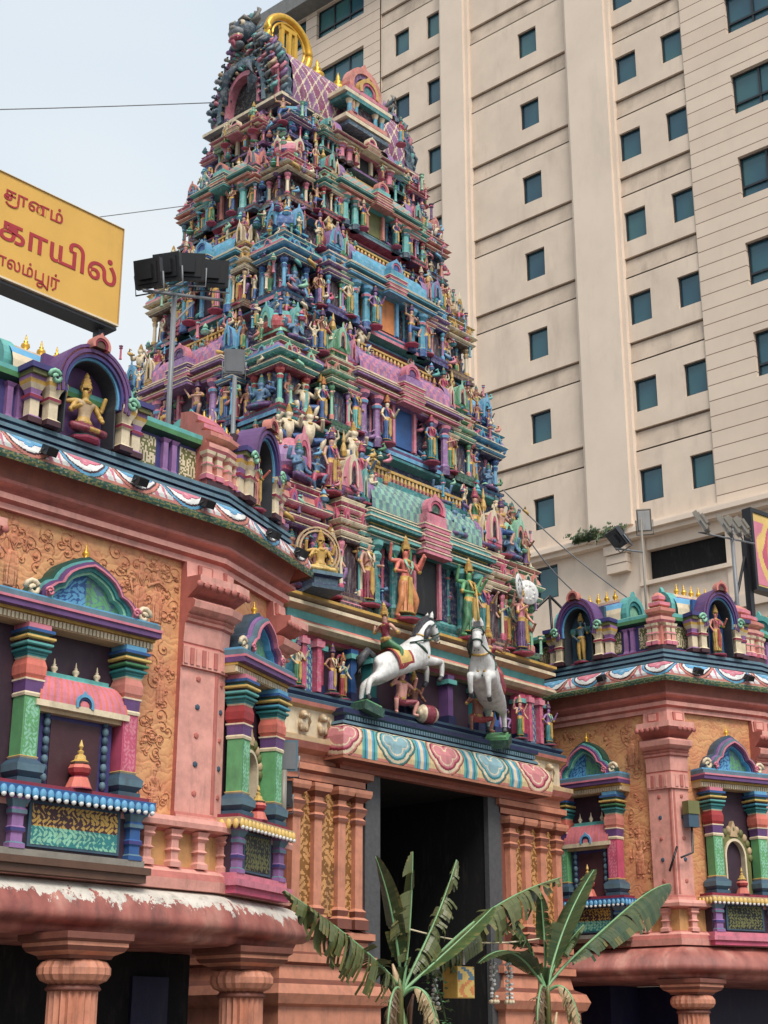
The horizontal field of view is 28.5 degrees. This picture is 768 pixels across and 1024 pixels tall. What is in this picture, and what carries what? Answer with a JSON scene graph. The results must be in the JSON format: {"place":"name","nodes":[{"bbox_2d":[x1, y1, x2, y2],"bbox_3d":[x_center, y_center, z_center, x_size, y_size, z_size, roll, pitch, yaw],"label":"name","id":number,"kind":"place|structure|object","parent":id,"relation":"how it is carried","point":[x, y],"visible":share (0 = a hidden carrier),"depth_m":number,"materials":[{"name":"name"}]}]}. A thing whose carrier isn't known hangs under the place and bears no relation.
{"place":"outdoors","nodes":[
{"label":"outdoors","id":0,"kind":"place"},
{"bbox_2d":[0,0,281,373],"label":"sky","id":1,"kind":"structure","parent":0,"point":[102,161],"materials":[{"name":"white"}]},
{"label":"ground","id":2,"kind":"structure","parent":0,"visible":0},
{"bbox_2d":[257,0,767,986],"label":"hotel building","id":3,"kind":"structure","parent":2,"relation":"on","point":[595,172],"depth_m":55.06,"materials":[{"name":"stone"}]},
{"bbox_2d":[277,21,305,54],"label":"window","id":4,"kind":"structure","parent":3,"relation":"in","point":[303,25],"depth_m":71.78,"materials":[{"name":"blue glass"}]},
{"bbox_2d":[319,0,363,38],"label":"window","id":5,"kind":"structure","parent":3,"relation":"in","point":[342,12],"depth_m":70.17,"materials":[{"name":"teal glass"}]},
{"bbox_2d":[322,48,363,82],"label":"window","id":6,"kind":"structure","parent":3,"relation":"in","point":[355,60],"depth_m":68.89,"materials":[{"name":"blue glass"}]},
{"bbox_2d":[396,94,408,118],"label":"window","id":7,"kind":"structure","parent":3,"relation":"in","point":[402,104],"depth_m":65.45,"materials":[{"name":"blue glass"}]},
{"bbox_2d":[396,29,408,55],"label":"window","id":8,"kind":"structure","parent":3,"relation":"in","point":[402,39],"depth_m":66.55,"materials":[{"name":"blue glass"}]},
{"bbox_2d":[428,12,438,38],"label":"window","id":9,"kind":"structure","parent":3,"relation":"in","point":[433,21],"depth_m":65.42,"materials":[{"name":"blue glass"}]},
{"bbox_2d":[429,78,439,104],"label":"window","id":10,"kind":"structure","parent":3,"relation":"in","point":[434,86],"depth_m":64.30,"materials":[{"name":"blue glass"}]},
{"bbox_2d":[429,146,440,173],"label":"window","id":11,"kind":"structure","parent":3,"relation":"in","point":[435,154],"depth_m":63.21,"materials":[{"name":"blue glass"}]},
{"bbox_2d":[436,216,441,225],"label":"window","id":12,"kind":"structure","parent":3,"relation":"in","point":[439,219],"depth_m":62.08,"materials":[{"name":"blue glass"}]},
{"bbox_2d":[519,28,535,58],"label":"window","id":13,"kind":"structure","parent":3,"relation":"in","point":[527,41],"depth_m":61.20,"materials":[{"name":"blue glass"}]},
{"bbox_2d":[521,98,538,129],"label":"window","id":14,"kind":"structure","parent":3,"relation":"in","point":[530,111],"depth_m":60.09,"materials":[{"name":"blue glass"}]},
{"bbox_2d":[524,172,541,203],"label":"window","id":15,"kind":"structure","parent":3,"relation":"in","point":[532,184],"depth_m":58.99,"materials":[{"name":"blue glass"}]},
{"bbox_2d":[526,248,544,280],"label":"window","id":16,"kind":"structure","parent":3,"relation":"in","point":[535,260],"depth_m":57.88,"materials":[{"name":"blue glass"}]},
{"bbox_2d":[529,327,547,360],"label":"window","id":17,"kind":"structure","parent":3,"relation":"in","point":[538,339],"depth_m":56.77,"materials":[{"name":"blue glass"}]},
{"bbox_2d":[532,409,551,443],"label":"window","id":18,"kind":"structure","parent":3,"relation":"in","point":[541,422],"depth_m":55.66,"materials":[{"name":"blue glass"}]},
{"bbox_2d":[535,495,554,530],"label":"window","id":19,"kind":"structure","parent":3,"relation":"in","point":[544,507],"depth_m":54.56,"materials":[{"name":"blue glass"}]},
{"bbox_2d":[537,564,558,599],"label":"window","id":20,"kind":"structure","parent":3,"relation":"in","point":[548,580],"depth_m":53.66,"materials":[{"name":"blue glass"}]},
{"bbox_2d":[563,522,627,544],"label":"plants","id":21,"kind":"object","parent":3,"relation":"attached to","point":[594,534],"depth_m":52.02,"materials":[{"name":"green plant"}]},
{"bbox_2d":[613,0,631,10],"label":"window","id":22,"kind":"structure","parent":3,"relation":"in","point":[617,4],"depth_m":58.32,"materials":[{"name":"blue glass"}]},
{"bbox_2d":[616,51,635,84],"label":"window","id":23,"kind":"structure","parent":3,"relation":"in","point":[626,65],"depth_m":57.24,"materials":[{"name":"blue glass"}]},
{"bbox_2d":[621,127,640,161],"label":"window","id":24,"kind":"structure","parent":3,"relation":"in","point":[630,141],"depth_m":56.14,"materials":[{"name":"blue glass"}]},
{"bbox_2d":[625,207,646,241],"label":"window","id":25,"kind":"structure","parent":3,"relation":"in","point":[635,220],"depth_m":55.02,"materials":[{"name":"blue glass"}]},
{"bbox_2d":[630,289,651,324],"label":"window","id":26,"kind":"structure","parent":3,"relation":"in","point":[641,310],"depth_m":53.92,"materials":[{"name":"blue glass"}]},
{"bbox_2d":[635,375,657,411],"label":"window","id":27,"kind":"structure","parent":3,"relation":"in","point":[646,389],"depth_m":52.81,"materials":[{"name":"blue glass"}]},
{"bbox_2d":[641,465,663,501],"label":"window","id":28,"kind":"structure","parent":3,"relation":"in","point":[651,478],"depth_m":51.70,"materials":[{"name":"blue glass"}]},
{"bbox_2d":[661,29,681,62],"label":"window","id":29,"kind":"structure","parent":3,"relation":"in","point":[671,43],"depth_m":55.99,"materials":[{"name":"blue glass"}]},
{"bbox_2d":[667,107,687,140],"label":"window","id":30,"kind":"structure","parent":3,"relation":"in","point":[677,120],"depth_m":54.88,"materials":[{"name":"blue glass"}]},
{"bbox_2d":[673,187,693,222],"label":"window","id":31,"kind":"structure","parent":3,"relation":"in","point":[683,205],"depth_m":53.78,"materials":[{"name":"blue glass"}]},
{"bbox_2d":[679,271,700,307],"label":"window","id":32,"kind":"structure","parent":3,"relation":"in","point":[689,285],"depth_m":52.66,"materials":[{"name":"blue glass"}]},
{"bbox_2d":[685,359,707,395],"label":"window","id":33,"kind":"structure","parent":3,"relation":"in","point":[696,375],"depth_m":51.55,"materials":[{"name":"blue glass"}]},
{"bbox_2d":[691,451,714,488],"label":"window","id":34,"kind":"structure","parent":3,"relation":"in","point":[702,464],"depth_m":50.44,"materials":[{"name":"blue glass"}]},
{"bbox_2d":[725,0,767,33],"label":"window","id":35,"kind":"structure","parent":3,"relation":"in","point":[740,13],"depth_m":54.08,"materials":[{"name":"blue glass"}]},
{"bbox_2d":[732,62,767,113],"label":"window","id":36,"kind":"structure","parent":3,"relation":"in","point":[750,87],"depth_m":53.03,"materials":[{"name":"teal glass"}]},
{"bbox_2d":[740,148,767,197],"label":"window","id":37,"kind":"structure","parent":3,"relation":"in","point":[754,167],"depth_m":52.02,"materials":[{"name":"teal glass"}]},
{"bbox_2d":[747,237,767,284],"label":"window","id":38,"kind":"structure","parent":3,"relation":"in","point":[758,250],"depth_m":51.01,"materials":[{"name":"blue glass"}]},
{"bbox_2d":[755,330,767,375],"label":"window","id":39,"kind":"structure","parent":3,"relation":"in","point":[762,337],"depth_m":50.01,"materials":[{"name":"blue glass"}]},
{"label":"pavement","id":40,"kind":"structure","parent":0,"visible":0},
{"bbox_2d":[0,333,313,1023],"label":"temple wing","id":41,"kind":"structure","parent":40,"relation":"on","point":[148,634],"depth_m":18.45,"materials":[{"name":"pink paint"}]},
{"bbox_2d":[39,444,58,457],"bbox_3d":[-3.929,-0.714,17.715,0.182,0.122,0.204,20,2,-45],"label":"spotlight","id":42,"kind":"object","parent":41,"relation":"attached to","point":[48,450],"visible":1,"depth_m":17.64,"materials":[{"name":"metal"}]},
{"bbox_2d":[0,169,124,336],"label":"sign board","id":43,"kind":"object","parent":41,"relation":"on","point":[61,259],"visible":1,"depth_m":20.58,"materials":[{"name":"metal"}]},
{"bbox_2d":[0,544,162,883],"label":"window","id":44,"kind":"structure","parent":41,"relation":"in","point":[74,649],"depth_m":17.32,"materials":[{"name":"paint"}]},
{"bbox_2d":[66,373,107,445],"bbox_3d":[-3.684,-1.303,18.742,0.449,0.935,0.650,-17,-25,39],"label":"niche statue","id":45,"kind":"object","parent":41,"relation":"on","point":[84,428],"visible":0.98,"depth_m":18.65,"materials":[{"name":"gold metal"}]},
{"bbox_2d":[131,475,149,487],"bbox_3d":[-3.019,-0.380,18.669,0.182,0.122,0.204,20,2,-45],"label":"spotlight","id":46,"kind":"object","parent":41,"relation":"attached to","point":[140,481],"visible":1,"depth_m":18.60,"materials":[{"name":"metal"}]},
{"bbox_2d":[128,976,168,1023],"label":"door","id":47,"kind":"structure","parent":41,"relation":"in","point":[148,996],"depth_m":19.48,"materials":[{"name":"blue paint"}]},
{"bbox_2d":[133,251,230,423],"bbox_3d":[-3.008,-1.958,22.194,0.542,4.586,2.149,-9,-21,25],"label":"floodlight pole","id":48,"kind":"object","parent":41,"relation":"on","point":[157,271],"visible":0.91,"depth_m":22.30,"materials":[{"name":"metal"}]},
{"bbox_2d":[198,497,215,509],"bbox_3d":[-2.283,-0.110,19.440,0.182,0.122,0.204,20,2,-45],"label":"spotlight","id":49,"kind":"object","parent":41,"relation":"attached to","point":[207,503],"visible":1,"depth_m":19.37,"materials":[{"name":"metal"}]},
{"bbox_2d":[222,348,246,433],"bbox_3d":[-2.333,-0.957,23.115,0.387,3.306,0.248,3,-19,-8],"label":"floodlight pole","id":50,"kind":"object","parent":41,"relation":"on","point":[234,362],"visible":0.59,"depth_m":23.51,"materials":[{"name":"metal"}]},
{"bbox_2d":[216,601,297,902],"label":"window","id":51,"kind":"structure","parent":41,"relation":"in","point":[257,682],"depth_m":19.64,"materials":[{"name":"paint"}]},
{"bbox_2d":[251,456,270,513],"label":"niche statue","id":52,"kind":"object","parent":41,"relation":"on","point":[258,495],"visible":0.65,"depth_m":21.10,"materials":[{"name":"paint"}]},
{"bbox_2d":[266,527,281,540],"bbox_3d":[-1.524,0.301,20.613,0.204,0.122,0.182,24,-7,28],"label":"spotlight","id":53,"kind":"object","parent":41,"relation":"attached to","point":[273,534],"visible":1,"depth_m":20.55,"materials":[{"name":"metal"}]},
{"bbox_2d":[281,740,299,822],"bbox_3d":[-1.394,3.805,20.630,0.466,1.375,0.413,3,-20,-9],"label":"lamp","id":54,"kind":"object","parent":41,"relation":"attached to","point":[290,759],"visible":0.41,"depth_m":20.65,"materials":[{"name":"metal"}]},
{"bbox_2d":[294,547,309,558],"bbox_3d":[-1.187,0.577,21.401,0.204,0.122,0.182,24,-7,28],"label":"spotlight","id":55,"kind":"object","parent":41,"relation":"attached to","point":[301,552],"visible":1,"depth_m":21.33,"materials":[{"name":"metal"}]},
{"bbox_2d":[119,7,590,1023],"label":"temple tower","id":56,"kind":"structure","parent":40,"relation":"on","point":[337,315],"depth_m":27.98,"materials":[{"name":"paint"}]},
{"bbox_2d":[0,102,211,109],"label":"cable","id":57,"kind":"object","parent":56,"relation":"attached to","point":[104,106],"visible":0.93,"depth_m":31.05,"materials":[{"name":"metal"}]},
{"bbox_2d":[99,205,188,216],"bbox_3d":[-7.524,-5.425,28.910,8.526,3.568,0.018,11,-22,-28],"label":"cable","id":58,"kind":"object","parent":56,"relation":"attached to","point":[143,211],"visible":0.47,"depth_m":30.72,"materials":[{"name":"metal"}]},
{"bbox_2d":[264,13,312,76],"bbox_3d":[-2.080,-10.132,32.849,0.170,1.450,1.450,-17,-25,39],"label":"ridge emblem","id":59,"kind":"object","parent":56,"relation":"on","point":[293,30],"visible":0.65,"depth_m":32.95,"materials":[{"name":"metal"}]},
{"bbox_2d":[295,526,344,598],"bbox_3d":[-1.055,0.780,25.056,0.840,1.170,0.600,11,-22,-29],"label":"deity statue","id":60,"kind":"object","parent":56,"relation":"on","point":[322,582],"visible":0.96,"depth_m":24.93,"materials":[{"name":"gold metal"}]},
{"bbox_2d":[350,602,444,718],"bbox_3d":[0.229,2.564,25.782,1.828,2.314,0.632,31,-33,-33],"label":"horse statue","id":61,"kind":"object","parent":56,"relation":"on","point":[392,660],"visible":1,"depth_m":25.58,"materials":[{"name":"white paint"}]},
{"bbox_2d":[390,674,418,716],"bbox_3d":[0.326,2.988,25.724,0.592,0.957,0.274,17,-25,-39],"label":"dwarf statue","id":62,"kind":"object","parent":56,"relation":"on","point":[402,687],"visible":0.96,"depth_m":25.68,"materials":[{"name":"pink paint"}]},
{"bbox_2d":[388,535,426,624],"bbox_3d":[0.410,1.173,26.822,0.865,1.598,0.513,17,-25,-39],"label":"deity statue","id":63,"kind":"object","parent":56,"relation":"on","point":[407,605],"visible":1,"depth_m":26.69,"materials":[{"name":"orange paint"}]},
{"bbox_2d":[404,671,425,708],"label":"drummer statue","id":64,"kind":"object","parent":56,"relation":"on","point":[412,694],"visible":0.55,"depth_m":26.39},
{"bbox_2d":[415,704,438,724],"bbox_3d":[0.738,3.500,26.182,0.367,0.320,0.328,14,-24,-34],"label":"drum","id":65,"kind":"object","parent":56,"relation":"on","point":[429,714],"visible":0.88,"depth_m":26.06,"materials":[{"name":"red paint"}]},
{"bbox_2d":[455,558,487,640],"bbox_3d":[1.623,1.607,28.063,0.610,1.598,0.778,-3,-19,8],"label":"deity statue","id":66,"kind":"object","parent":56,"relation":"on","point":[469,587],"visible":0.91,"depth_m":27.91,"materials":[{"name":"green paint"}]},
{"bbox_2d":[465,694,494,732],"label":"dwarf statue","id":67,"kind":"object","parent":56,"relation":"on","point":[476,716],"visible":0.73,"depth_m":27.01,"materials":[{"name":"brown paint"}]},
{"bbox_2d":[466,617,511,748],"bbox_3d":[1.877,3.023,26.732,0.689,2.523,1.994,-4,4,12],"label":"horse statue","id":68,"kind":"object","parent":56,"relation":"on","point":[486,682],"visible":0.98,"depth_m":26.33,"materials":[{"name":"white paint"}]},
{"bbox_2d":[511,574,537,656],"bbox_3d":[2.661,1.996,29.172,0.438,1.548,0.931,-11,-22,29],"label":"deity statue","id":69,"kind":"object","parent":56,"relation":"on","point":[526,591],"visible":1,"depth_m":29.04,"materials":[{"name":"purple paint"}]},
{"bbox_2d":[507,506,570,589],"bbox_3d":[3.275,0.785,31.208,1.934,1.770,0.025,12,-23,-31],"label":"cable","id":70,"kind":"object","parent":56,"relation":"attached to","point":[547,564],"visible":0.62,"depth_m":31.17,"materials":[{"name":"metal"}]},
{"bbox_2d":[503,489,626,596],"bbox_3d":[3.726,0.658,31.073,2.709,2.121,0.025,6,-20,-16],"label":"cable","id":71,"kind":"object","parent":56,"relation":"attached to","point":[563,547],"visible":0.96,"depth_m":31.04,"materials":[{"name":"metal"}]},
{"bbox_2d":[281,851,562,1023],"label":"banana plant","id":72,"kind":"object","parent":40,"relation":"on","point":[399,911],"visible":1,"depth_m":19.39,"materials":[{"name":"green plant"}]},
{"bbox_2d":[425,965,453,1023],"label":"leaf garland","id":73,"kind":"object","parent":72,"relation":"hanging from","point":[438,994],"visible":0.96,"depth_m":19.52},
{"bbox_2d":[410,929,539,943],"bbox_3d":[1.247,5.792,20.592,0.022,0.143,3.003,-17,-25,39],"label":"festoon rope","id":74,"kind":"object","parent":72,"relation":"attached to","point":[482,942],"visible":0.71,"depth_m":20.79,"materials":[{"name":"fabric"}]},
{"bbox_2d":[431,967,440,1009],"bbox_3d":[0.672,6.033,19.831,0.145,0.940,0.160,-17,-25,39],"label":"flower garland","id":75,"kind":"object","parent":74,"relation":"hanging from","point":[437,997],"visible":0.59,"depth_m":19.71,"materials":[{"name":"plant"}]},
{"bbox_2d":[443,950,474,998],"bbox_3d":[0.995,6.080,20.162,0.244,0.750,0.360,-17,-25,39],"label":"paper lantern","id":76,"kind":"object","parent":74,"relation":"hanging from","point":[459,984],"visible":0.98,"depth_m":20.00,"materials":[{"name":"paper"}]},
{"bbox_2d":[489,951,499,1003],"bbox_3d":[1.501,6.291,20.717,0.145,0.840,0.160,-17,-25,39],"label":"flower garland","id":77,"kind":"object","parent":74,"relation":"hanging from","point":[495,1001],"visible":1,"depth_m":20.64,"materials":[{"name":"plant"}]},
{"bbox_2d":[504,947,514,1003],"bbox_3d":[1.729,6.374,20.955,0.145,0.840,0.160,-17,-25,39],"label":"flower garland","id":78,"kind":"object","parent":74,"relation":"hanging from","point":[508,968],"visible":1,"depth_m":20.89,"materials":[{"name":"plant"}]},
{"bbox_2d":[477,869,671,1023],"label":"banana plant","id":79,"kind":"object","parent":40,"relation":"on","point":[562,928],"visible":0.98,"depth_m":21.85,"materials":[{"name":"green plant"}]},
{"bbox_2d":[533,580,767,1023],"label":"temple wing","id":80,"kind":"structure","parent":40,"relation":"on","point":[652,732],"depth_m":28.98,"materials":[{"name":"pink paint"}]},
{"bbox_2d":[533,595,561,628],"bbox_3d":[3.374,2.456,32.148,1.961,1.426,0.528,-6,-20,17],"label":"lamp arm","id":81,"kind":"object","parent":80,"relation":"attached to","point":[549,598],"visible":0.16,"depth_m":32.25},
{"bbox_2d":[572,613,590,664],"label":"niche statue","id":82,"kind":"object","parent":80,"relation":"on","point":[581,638],"visible":1,"depth_m":30.48,"materials":[{"name":"yellow paint"}]},
{"bbox_2d":[559,733,636,948],"bbox_3d":[3.955,6.264,29.155,1.854,4.112,0.573,-17,-25,39],"label":"window","id":83,"kind":"structure","parent":80,"relation":"in","point":[594,838],"depth_m":29.00,"materials":[{"name":"paint"}]},
{"bbox_2d":[596,674,606,681],"bbox_3d":[4.254,3.236,29.525,0.182,0.122,0.204,-17,5,39],"label":"spotlight","id":84,"kind":"object","parent":80,"relation":"attached to","point":[601,677],"visible":1,"depth_m":29.45,"materials":[{"name":"metal"}]},
{"bbox_2d":[605,508,653,613],"bbox_3d":[5.056,1.509,30.382,1.203,3.454,0.588,11,-22,-28],"label":"floodlight pole","id":85,"kind":"object","parent":80,"relation":"on","point":[617,537],"visible":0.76,"depth_m":30.67,"materials":[{"name":"metal"}]},
{"bbox_2d":[669,800,699,871],"bbox_3d":[5.536,5.979,27.942,0.662,1.297,0.197,8,-21,-23],"label":"corner lamp","id":86,"kind":"object","parent":80,"relation":"attached to","point":[691,810],"visible":1,"depth_m":28.07,"materials":[{"name":"metal"}]},
{"bbox_2d":[692,667,703,674],"bbox_3d":[5.996,3.037,28.957,0.182,0.122,0.204,10,8,-26],"label":"spotlight","id":87,"kind":"object","parent":80,"relation":"attached to","point":[698,670],"visible":1,"depth_m":28.88,"materials":[{"name":"metal"}]},
{"bbox_2d":[709,604,727,656],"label":"niche statue","id":88,"kind":"object","parent":80,"relation":"on","point":[717,639],"visible":1,"depth_m":29.86,"materials":[{"name":"yellow paint"}]},
{"bbox_2d":[692,510,754,684],"bbox_3d":[7.435,1.875,32.546,0.407,4.194,2.280,-17,-25,39],"label":"floodlight pole","id":89,"kind":"object","parent":80,"relation":"on","point":[736,525],"visible":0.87,"depth_m":33.01,"materials":[{"name":"metal"}]},
{"bbox_2d":[690,726,767,946],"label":"window","id":90,"kind":"structure","parent":80,"relation":"in","point":[733,789],"depth_m":28.48,"materials":[{"name":"paint"}]},
{"bbox_2d":[743,674,754,681],"bbox_3d":[7.101,3.230,29.509,0.182,0.122,0.204,10,8,-26],"label":"spotlight","id":91,"kind":"object","parent":80,"relation":"attached to","point":[748,677],"visible":1,"depth_m":29.43,"materials":[{"name":"metal"}]},
{"bbox_2d":[734,507,767,616],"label":"banner board","id":92,"kind":"object","parent":80,"relation":"on","point":[754,567],"visible":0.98,"depth_m":35.08,"materials":[{"name":"metal"}]}
]}

